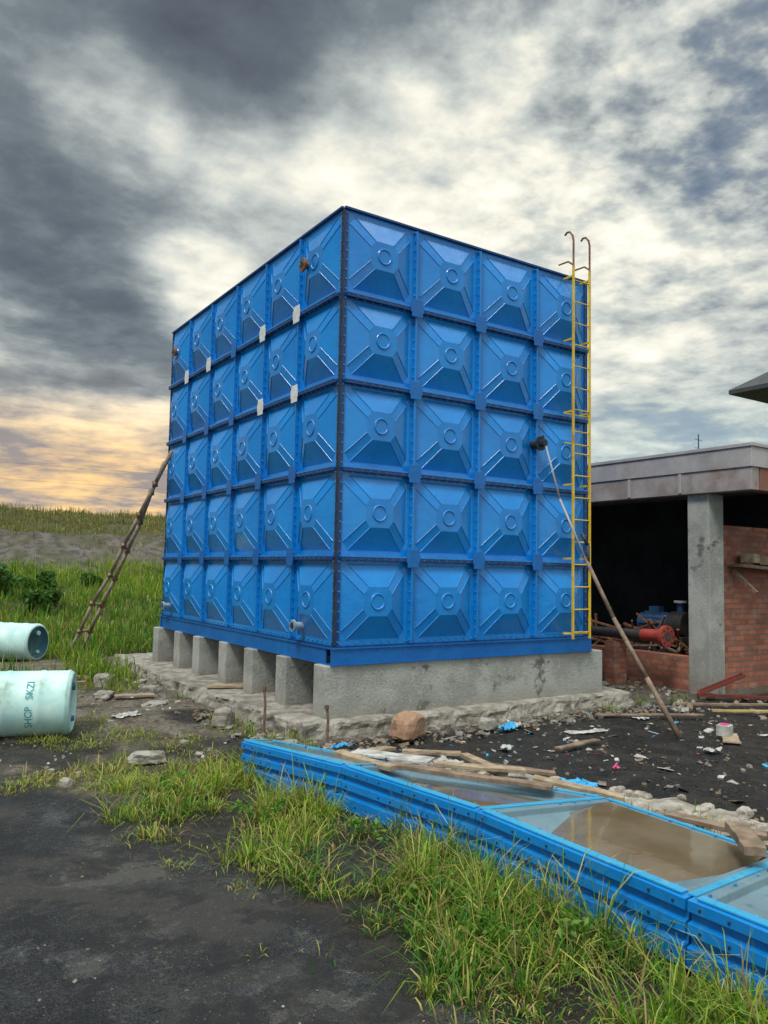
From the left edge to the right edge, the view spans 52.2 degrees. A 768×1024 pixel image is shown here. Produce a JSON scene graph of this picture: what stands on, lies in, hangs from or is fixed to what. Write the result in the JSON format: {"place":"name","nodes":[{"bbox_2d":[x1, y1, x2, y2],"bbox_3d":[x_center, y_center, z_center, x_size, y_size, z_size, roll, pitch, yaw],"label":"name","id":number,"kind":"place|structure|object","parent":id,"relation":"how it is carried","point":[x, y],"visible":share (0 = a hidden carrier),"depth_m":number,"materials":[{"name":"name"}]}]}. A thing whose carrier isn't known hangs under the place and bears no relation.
{"place":"outdoors","nodes":[
{"label":"outdoors","id":0,"kind":"place"},
{"bbox_2d":[0,501,165,565],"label":"grass","id":1,"kind":"structure","parent":0,"point":[157,519],"depth_m":31.95,"materials":[{"name":"green plant"}]},
{"bbox_2d":[0,665,300,806],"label":"grass","id":2,"kind":"structure","parent":0,"point":[49,739],"depth_m":7.41,"materials":[{"name":"green plant"}]},
{"bbox_2d":[0,509,767,1023],"bbox_3d":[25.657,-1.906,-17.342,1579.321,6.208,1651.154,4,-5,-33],"label":"ground","id":3,"kind":"structure","parent":0,"point":[196,931],"depth_m":4.46,"materials":[{"name":"soil"}]},
{"bbox_2d":[0,562,24,594],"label":"shrub","id":4,"kind":"object","parent":3,"relation":"on","point":[5,580],"visible":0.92,"depth_m":19.96,"materials":[{"name":"green plant"}]},
{"bbox_2d":[0,622,48,660],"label":"plastic drum","id":5,"kind":"object","parent":3,"relation":"on","point":[19,638],"visible":0.94,"depth_m":14.29,"materials":[{"name":"plastic"}]},
{"bbox_2d":[16,570,58,589],"bbox_3d":[-9.469,1.913,21.268,1.229,0.720,0.702,3,-5,-24],"label":"shrub","id":6,"kind":"object","parent":3,"relation":"on","point":[48,576],"visible":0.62,"depth_m":21.21,"materials":[{"name":"green plant"}]},
{"bbox_2d":[0,670,76,736],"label":"plastic drum","id":7,"kind":"object","parent":3,"relation":"on","point":[42,702],"visible":0.99,"depth_m":8.04,"materials":[{"name":"plastic"}]},
{"bbox_2d":[21,586,64,614],"bbox_3d":[-8.191,2.143,18.689,0.768,0.777,1.283,-1,-5,26],"label":"shrub","id":8,"kind":"object","parent":3,"relation":"on","point":[40,596],"visible":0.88,"depth_m":18.53,"materials":[{"name":"green plant"}]},
{"bbox_2d":[59,777,73,787],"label":"rock","id":9,"kind":"object","parent":3,"relation":"on","point":[65,782],"visible":0.96,"depth_m":6.32,"materials":[{"name":"stone"}]},
{"bbox_2d":[77,680,85,684],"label":"wooden plank","id":10,"kind":"object","parent":3,"relation":"on","point":[82,682],"visible":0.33,"depth_m":9.68,"materials":[{"name":"brown wood"}]},
{"bbox_2d":[0,551,163,690],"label":"grass","id":11,"kind":"structure","parent":3,"relation":"on","point":[136,590],"depth_m":18.22,"materials":[{"name":"green plant"}]},
{"bbox_2d":[79,572,103,587],"bbox_3d":[-8.627,2.014,23.071,0.739,0.577,0.674,4,-5,-33],"label":"shrub","id":12,"kind":"object","parent":3,"relation":"on","point":[93,577],"visible":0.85,"depth_m":22.91,"materials":[{"name":"green plant"}]},
{"bbox_2d":[93,672,112,687],"bbox_3d":[-4.184,2.508,11.688,0.263,0.201,0.312,4,-5,-33],"label":"rock","id":13,"kind":"object","parent":3,"relation":"on","point":[96,681],"visible":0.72,"depth_m":11.57,"materials":[{"name":"stone"}]},
{"bbox_2d":[93,690,114,700],"bbox_3d":[-3.769,2.458,10.529,0.244,0.095,0.437,2,-4,-8],"label":"rock","id":14,"kind":"object","parent":3,"relation":"on","point":[102,695],"visible":1,"depth_m":10.37,"materials":[{"name":"stone"}]},
{"bbox_2d":[67,450,173,656],"bbox_3d":[-4.903,0.887,14.331,3.310,3.794,0.479,-3,-6,44],"label":"wooden ladder","id":15,"kind":"object","parent":3,"relation":"on","point":[140,516],"visible":0.98,"depth_m":14.32,"materials":[{"name":"wood"}]},
{"bbox_2d":[111,710,139,717],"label":"plastic litter","id":16,"kind":"object","parent":3,"relation":"on","point":[126,714],"visible":0.99,"depth_m":9.22,"materials":[{"name":"white plastic"}]},
{"bbox_2d":[114,693,154,697],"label":"wooden plank","id":17,"kind":"object","parent":3,"relation":"on","point":[134,695],"visible":1,"depth_m":10.46,"materials":[{"name":"brown wood"}]},
{"bbox_2d":[127,750,166,764],"bbox_3d":[-2.170,2.239,7.179,0.353,0.103,0.212,2,-4,-16],"label":"rock","id":18,"kind":"object","parent":3,"relation":"on","point":[150,757],"visible":0.98,"depth_m":7.10,"materials":[{"name":"stone"}]},
{"bbox_2d":[142,684,159,693],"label":"rock","id":19,"kind":"object","parent":3,"relation":"on","point":[151,688],"visible":0.8,"depth_m":11.00,"materials":[{"name":"stone"}]},
{"bbox_2d":[141,700,169,706],"bbox_3d":[-2.889,2.430,9.903,0.217,0.080,0.438,-1,-5,30],"label":"rock","id":20,"kind":"object","parent":3,"relation":"on","point":[152,703],"visible":0.72,"depth_m":9.82,"materials":[{"name":"stone"}]},
{"bbox_2d":[211,707,234,727],"bbox_3d":[-1.827,2.325,8.936,0.244,0.225,0.291,1,-4,5],"label":"rock","id":21,"kind":"object","parent":3,"relation":"on","point":[223,717],"visible":0.94,"depth_m":8.82,"materials":[{"name":"stone"}]},
{"bbox_2d":[262,686,266,732],"bbox_3d":[-1.318,2.188,8.592,0.051,0.552,0.049,4,-5,-33],"label":"rusty stake","id":22,"kind":"object","parent":3,"relation":"on","point":[265,704],"visible":0.88,"depth_m":8.58,"materials":[{"name":"brown metal"}]},
{"bbox_2d":[282,739,297,743],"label":"rock","id":23,"kind":"object","parent":3,"relation":"on","point":[292,741],"visible":0.3,"depth_m":7.75,"materials":[{"name":"stone"}]},
{"bbox_2d":[324,705,328,742],"bbox_3d":[-0.598,2.231,8.165,0.051,0.432,0.049,4,-5,-33],"label":"rusty stake","id":24,"kind":"object","parent":3,"relation":"on","point":[326,707],"visible":0.88,"depth_m":8.15,"materials":[{"name":"brown metal"}]},
{"bbox_2d":[112,627,634,741],"bbox_3d":[-0.743,2.401,12.612,5.470,0.840,7.738,4,-5,-33],"label":"concrete foundation","id":25,"kind":"object","parent":3,"relation":"on","point":[369,700],"visible":0.69,"depth_m":9.67,"materials":[{"name":"grey concrete"}]},
{"bbox_2d":[207,684,242,687],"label":"wooden plank","id":26,"kind":"object","parent":25,"relation":"on","point":[225,686],"visible":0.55,"depth_m":10.48,"materials":[{"name":"brown wood"}]},
{"bbox_2d":[158,205,591,665],"bbox_3d":[-0.479,-0.650,12.325,4.297,5.212,6.352,4,-5,-33],"label":"water storage tank","id":27,"kind":"object","parent":25,"relation":"on","point":[369,420],"visible":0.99,"depth_m":9.84,"materials":[{"name":"paint"}]},
{"bbox_2d":[558,231,590,638],"bbox_3d":[2.602,-1.100,10.726,0.470,5.614,0.198,4,-5,-33],"label":"steel ladder","id":28,"kind":"object","parent":27,"relation":"attached to","point":[588,413],"visible":0.99,"depth_m":10.69,"materials":[{"name":"yellow metal"}]},
{"bbox_2d":[0,665,767,1023],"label":"rubble","id":29,"kind":"object","parent":3,"relation":"on","point":[554,719],"visible":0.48,"depth_m":8.85,"materials":[{"name":"stone"}]},
{"bbox_2d":[331,741,353,747],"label":"plastic litter","id":30,"kind":"object","parent":29,"relation":"on","point":[339,745],"visible":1,"depth_m":7.90,"materials":[{"name":"blue plastic"}]},
{"bbox_2d":[495,721,518,730],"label":"plastic litter","id":31,"kind":"object","parent":29,"relation":"on","point":[508,726],"visible":1,"depth_m":8.95,"materials":[{"name":"blue plastic"}]},
{"bbox_2d":[493,763,555,775],"bbox_3d":[1.171,2.245,6.837,0.640,0.076,0.106,1,-4,5],"label":"wooden plank","id":32,"kind":"object","parent":29,"relation":"on","point":[530,770],"visible":0.42,"depth_m":6.78,"materials":[{"name":"brown wood"}]},
{"bbox_2d":[460,753,507,775],"bbox_3d":[0.860,2.190,6.814,0.094,0.051,0.716,3,-5,-21],"label":"wooden plank","id":33,"kind":"object","parent":32,"relation":"on","point":[471,758],"visible":0.71,"depth_m":6.88,"materials":[{"name":"brown wood"}]},
{"bbox_2d":[675,702,767,705],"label":"wooden plank","id":34,"kind":"object","parent":29,"relation":"on","point":[725,704],"visible":0.95,"depth_m":10.68,"materials":[{"name":"brown wood"}]},
{"bbox_2d":[389,710,425,739],"bbox_3d":[0.254,2.287,8.440,0.298,0.265,0.420,-2,-5,34],"label":"boulder","id":35,"kind":"object","parent":3,"relation":"on","point":[407,725],"visible":1,"depth_m":8.32,"materials":[{"name":"stone"}]},
{"bbox_2d":[402,749,460,755],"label":"wooden plank","id":36,"kind":"object","parent":3,"relation":"on","point":[449,753],"visible":0.57,"depth_m":7.56,"materials":[{"name":"brown wood"}]},
{"bbox_2d":[154,769,760,1023],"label":"broadleaf weeds","id":37,"kind":"object","parent":3,"relation":"on","point":[355,823],"visible":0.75,"depth_m":3.86,"materials":[{"name":"green plant"}]},
{"bbox_2d":[173,690,767,850],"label":"weeds","id":38,"kind":"object","parent":3,"relation":"on","point":[312,742],"visible":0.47,"depth_m":8.58,"materials":[{"name":"green plant"}]},
{"bbox_2d":[477,717,496,729],"bbox_3d":[1.185,2.426,9.001,0.223,0.130,0.171,0,-4,14],"label":"rock","id":39,"kind":"object","parent":3,"relation":"on","point":[484,723],"visible":0.97,"depth_m":8.93,"materials":[{"name":"stone"}]},
{"bbox_2d":[241,739,767,1007],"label":"stacked tank panels","id":40,"kind":"object","parent":3,"relation":"on","point":[710,883],"visible":0.81,"depth_m":4.68,"materials":[{"name":"metal"}]},
{"bbox_2d":[334,750,397,770],"bbox_3d":[-0.158,2.026,6.393,0.624,0.058,0.106,-3,-6,41],"label":"wooden plank","id":41,"kind":"object","parent":40,"relation":"on","point":[357,758],"visible":0.96,"depth_m":6.37,"materials":[{"name":"brown wood"}]},
{"bbox_2d":[351,749,434,763],"bbox_3d":[0.064,2.094,6.715,0.721,0.024,0.216,-1,-5,23],"label":"wooden plank","id":42,"kind":"object","parent":40,"relation":"on","point":[407,758],"visible":0.91,"depth_m":6.68,"materials":[{"name":"white wood"}]},
{"bbox_2d":[384,750,440,759],"bbox_3d":[0.231,2.142,6.912,0.128,0.078,0.716,-3,-6,44],"label":"wooden plank","id":43,"kind":"object","parent":40,"relation":"on","point":[427,752],"visible":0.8,"depth_m":7.00,"materials":[{"name":"brown wood"}]},
{"bbox_2d":[386,761,552,790],"bbox_3d":[0.636,2.043,6.076,1.331,0.055,0.106,-1,-5,22],"label":"wooden plank","id":44,"kind":"object","parent":40,"relation":"on","point":[477,776],"visible":0.91,"depth_m":6.02,"materials":[{"name":"brown wood"}]},
{"bbox_2d":[433,760,526,773],"bbox_3d":[0.790,2.108,6.473,0.763,0.081,0.115,1,-4,-2],"label":"wooden plank","id":45,"kind":"object","parent":40,"relation":"on","point":[479,767],"visible":1,"depth_m":6.43,"materials":[{"name":"brown wood"}]},
{"bbox_2d":[725,821,766,856],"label":"wooden plank","id":46,"kind":"object","parent":40,"relation":"on","point":[746,838],"visible":1,"depth_m":4.36,"materials":[{"name":"brown wood"}]},
{"bbox_2d":[500,744,512,749],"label":"plastic litter","id":47,"kind":"object","parent":3,"relation":"on","point":[504,746],"visible":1,"depth_m":7.97,"materials":[{"name":"white plastic"}]},
{"bbox_2d":[507,719,524,726],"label":"plastic litter","id":48,"kind":"object","parent":3,"relation":"on","point":[520,723],"visible":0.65,"depth_m":9.16,"materials":[{"name":"white plastic"}]},
{"bbox_2d":[336,750,767,844],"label":"broken concrete kerb","id":49,"kind":"structure","parent":3,"relation":"on","point":[663,806],"depth_m":5.84,"materials":[{"name":"grey concrete"}]},
{"bbox_2d":[367,746,395,751],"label":"wooden plank","id":50,"kind":"object","parent":49,"relation":"on","point":[385,748],"visible":0.57,"depth_m":7.25,"materials":[{"name":"brown wood"}]},
{"bbox_2d":[435,755,463,762],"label":"plastic litter","id":51,"kind":"object","parent":49,"relation":"on","point":[441,758],"visible":0.62,"depth_m":7.02,"materials":[{"name":"white plastic"}]},
{"bbox_2d":[560,777,599,787],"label":"plastic litter","id":52,"kind":"object","parent":49,"relation":"on","point":[577,780],"visible":0.59,"depth_m":6.31,"materials":[{"name":"blue plastic"}]},
{"bbox_2d":[554,738,599,749],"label":"wooden plank","id":53,"kind":"object","parent":3,"relation":"on","point":[576,744],"visible":1,"depth_m":8.14,"materials":[{"name":"brown wood"}]},
{"bbox_2d":[532,775,624,800],"bbox_3d":[1.487,2.110,6.004,0.680,0.097,0.126,0,-4,21],"label":"wooden plank","id":54,"kind":"object","parent":3,"relation":"on","point":[587,789],"visible":0.92,"depth_m":5.97,"materials":[{"name":"brown wood"}]},
{"bbox_2d":[563,728,607,733],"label":"plastic litter","id":55,"kind":"object","parent":3,"relation":"on","point":[584,731],"visible":1,"depth_m":8.87,"materials":[{"name":"white plastic"}]},
{"bbox_2d":[545,446,681,737],"bbox_3d":[2.704,0.834,9.458,0.093,3.472,1.829,5,-6,-43],"label":"wooden prop pole","id":56,"kind":"object","parent":3,"relation":"on","point":[663,708],"visible":1,"depth_m":9.29,"materials":[{"name":"brown wood"}]},
{"bbox_2d":[587,625,674,684],"bbox_3d":[3.076,2.431,14.232,0.340,1.065,4.951,4,-5,-33],"label":"pipe","id":57,"kind":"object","parent":3,"relation":"on","point":[616,660],"visible":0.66,"depth_m":12.91,"materials":[{"name":"metal"}]},
{"bbox_2d":[632,716,649,719],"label":"plastic litter","id":58,"kind":"object","parent":3,"relation":"on","point":[642,717],"visible":0.81,"depth_m":9.81,"materials":[{"name":"white plastic"}]},
{"bbox_2d":[594,713,704,715],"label":"wooden plank","id":59,"kind":"object","parent":3,"relation":"on","point":[637,714],"visible":0.94,"depth_m":9.85,"materials":[{"name":"brown wood"}]},
{"bbox_2d":[587,442,767,693],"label":"concrete shed","id":60,"kind":"structure","parent":3,"relation":"on","point":[690,527],"depth_m":12.93,"materials":[{"name":"grey paint"}]},
{"bbox_2d":[587,613,688,654],"bbox_3d":[4.547,2.428,14.691,1.612,1.149,3.665,3,-5,-25],"label":"scrap pile","id":61,"kind":"object","parent":60,"relation":"on","point":[679,646],"visible":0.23,"depth_m":13.79,"materials":[{"name":"metal"}]},
{"bbox_2d":[630,600,688,654],"bbox_3d":[4.992,2.241,13.978,0.500,1.340,1.100,4,-5,-33],"label":"water pump","id":62,"kind":"object","parent":60,"relation":"on","point":[677,619],"visible":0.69,"depth_m":13.68,"materials":[{"name":"red paint"}]},
{"bbox_2d":[703,747,721,751],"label":"plastic litter","id":63,"kind":"object","parent":3,"relation":"on","point":[709,749],"visible":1,"depth_m":8.01,"materials":[{"name":"white plastic"}]},
{"bbox_2d":[664,811,767,840],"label":"wooden plank","id":64,"kind":"object","parent":3,"relation":"on","point":[706,823],"visible":0.71,"depth_m":5.23,"materials":[{"name":"brown wood"}]},
{"bbox_2d":[716,723,732,736],"bbox_3d":[3.802,2.429,8.742,0.140,0.131,0.160,-2,-5,39],"label":"concrete block","id":65,"kind":"object","parent":3,"relation":"on","point":[724,729],"depth_m":8.69,"materials":[{"name":"white concrete"}]},
{"bbox_2d":[721,733,741,743],"bbox_3d":[3.814,2.486,8.626,0.187,0.026,0.500,0,-4,20],"label":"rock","id":66,"kind":"object","parent":3,"relation":"on","point":[734,738],"visible":0.78,"depth_m":8.49,"materials":[{"name":"beige stone"}]},
{"bbox_2d":[697,672,767,699],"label":"steel frame","id":67,"kind":"object","parent":3,"relation":"on","point":[702,692],"visible":1,"depth_m":11.51,"materials":[{"name":"red metal"}]},
{"bbox_2d":[711,709,767,712],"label":"wooden plank","id":68,"kind":"object","parent":3,"relation":"on","point":[729,710],"visible":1,"depth_m":10.22,"materials":[{"name":"yellow wood"}]},
{"bbox_2d":[753,711,764,713],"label":"wooden plank","id":69,"kind":"object","parent":3,"relation":"on","point":[757,712],"visible":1,"depth_m":10.18,"materials":[{"name":"brown wood"}]},
{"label":"walls","id":70,"kind":"object","parent":3,"relation":"on","visible":0},
{"bbox_2d":[729,372,767,403],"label":"roof","id":71,"kind":"structure","parent":70,"relation":"on","point":[755,389],"depth_m":27.95,"materials":[{"name":"grey concrete"}]},
{"bbox_2d":[0,0,767,517],"label":"sky","id":72,"kind":"structure","parent":0,"point":[155,155],"materials":[{"name":"grey"}]},
{"bbox_2d":[4,727,767,1023],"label":"grass","id":73,"kind":"structure","parent":0,"point":[432,866],"depth_m":4.00,"materials":[{"name":"green plant"}]}
]}

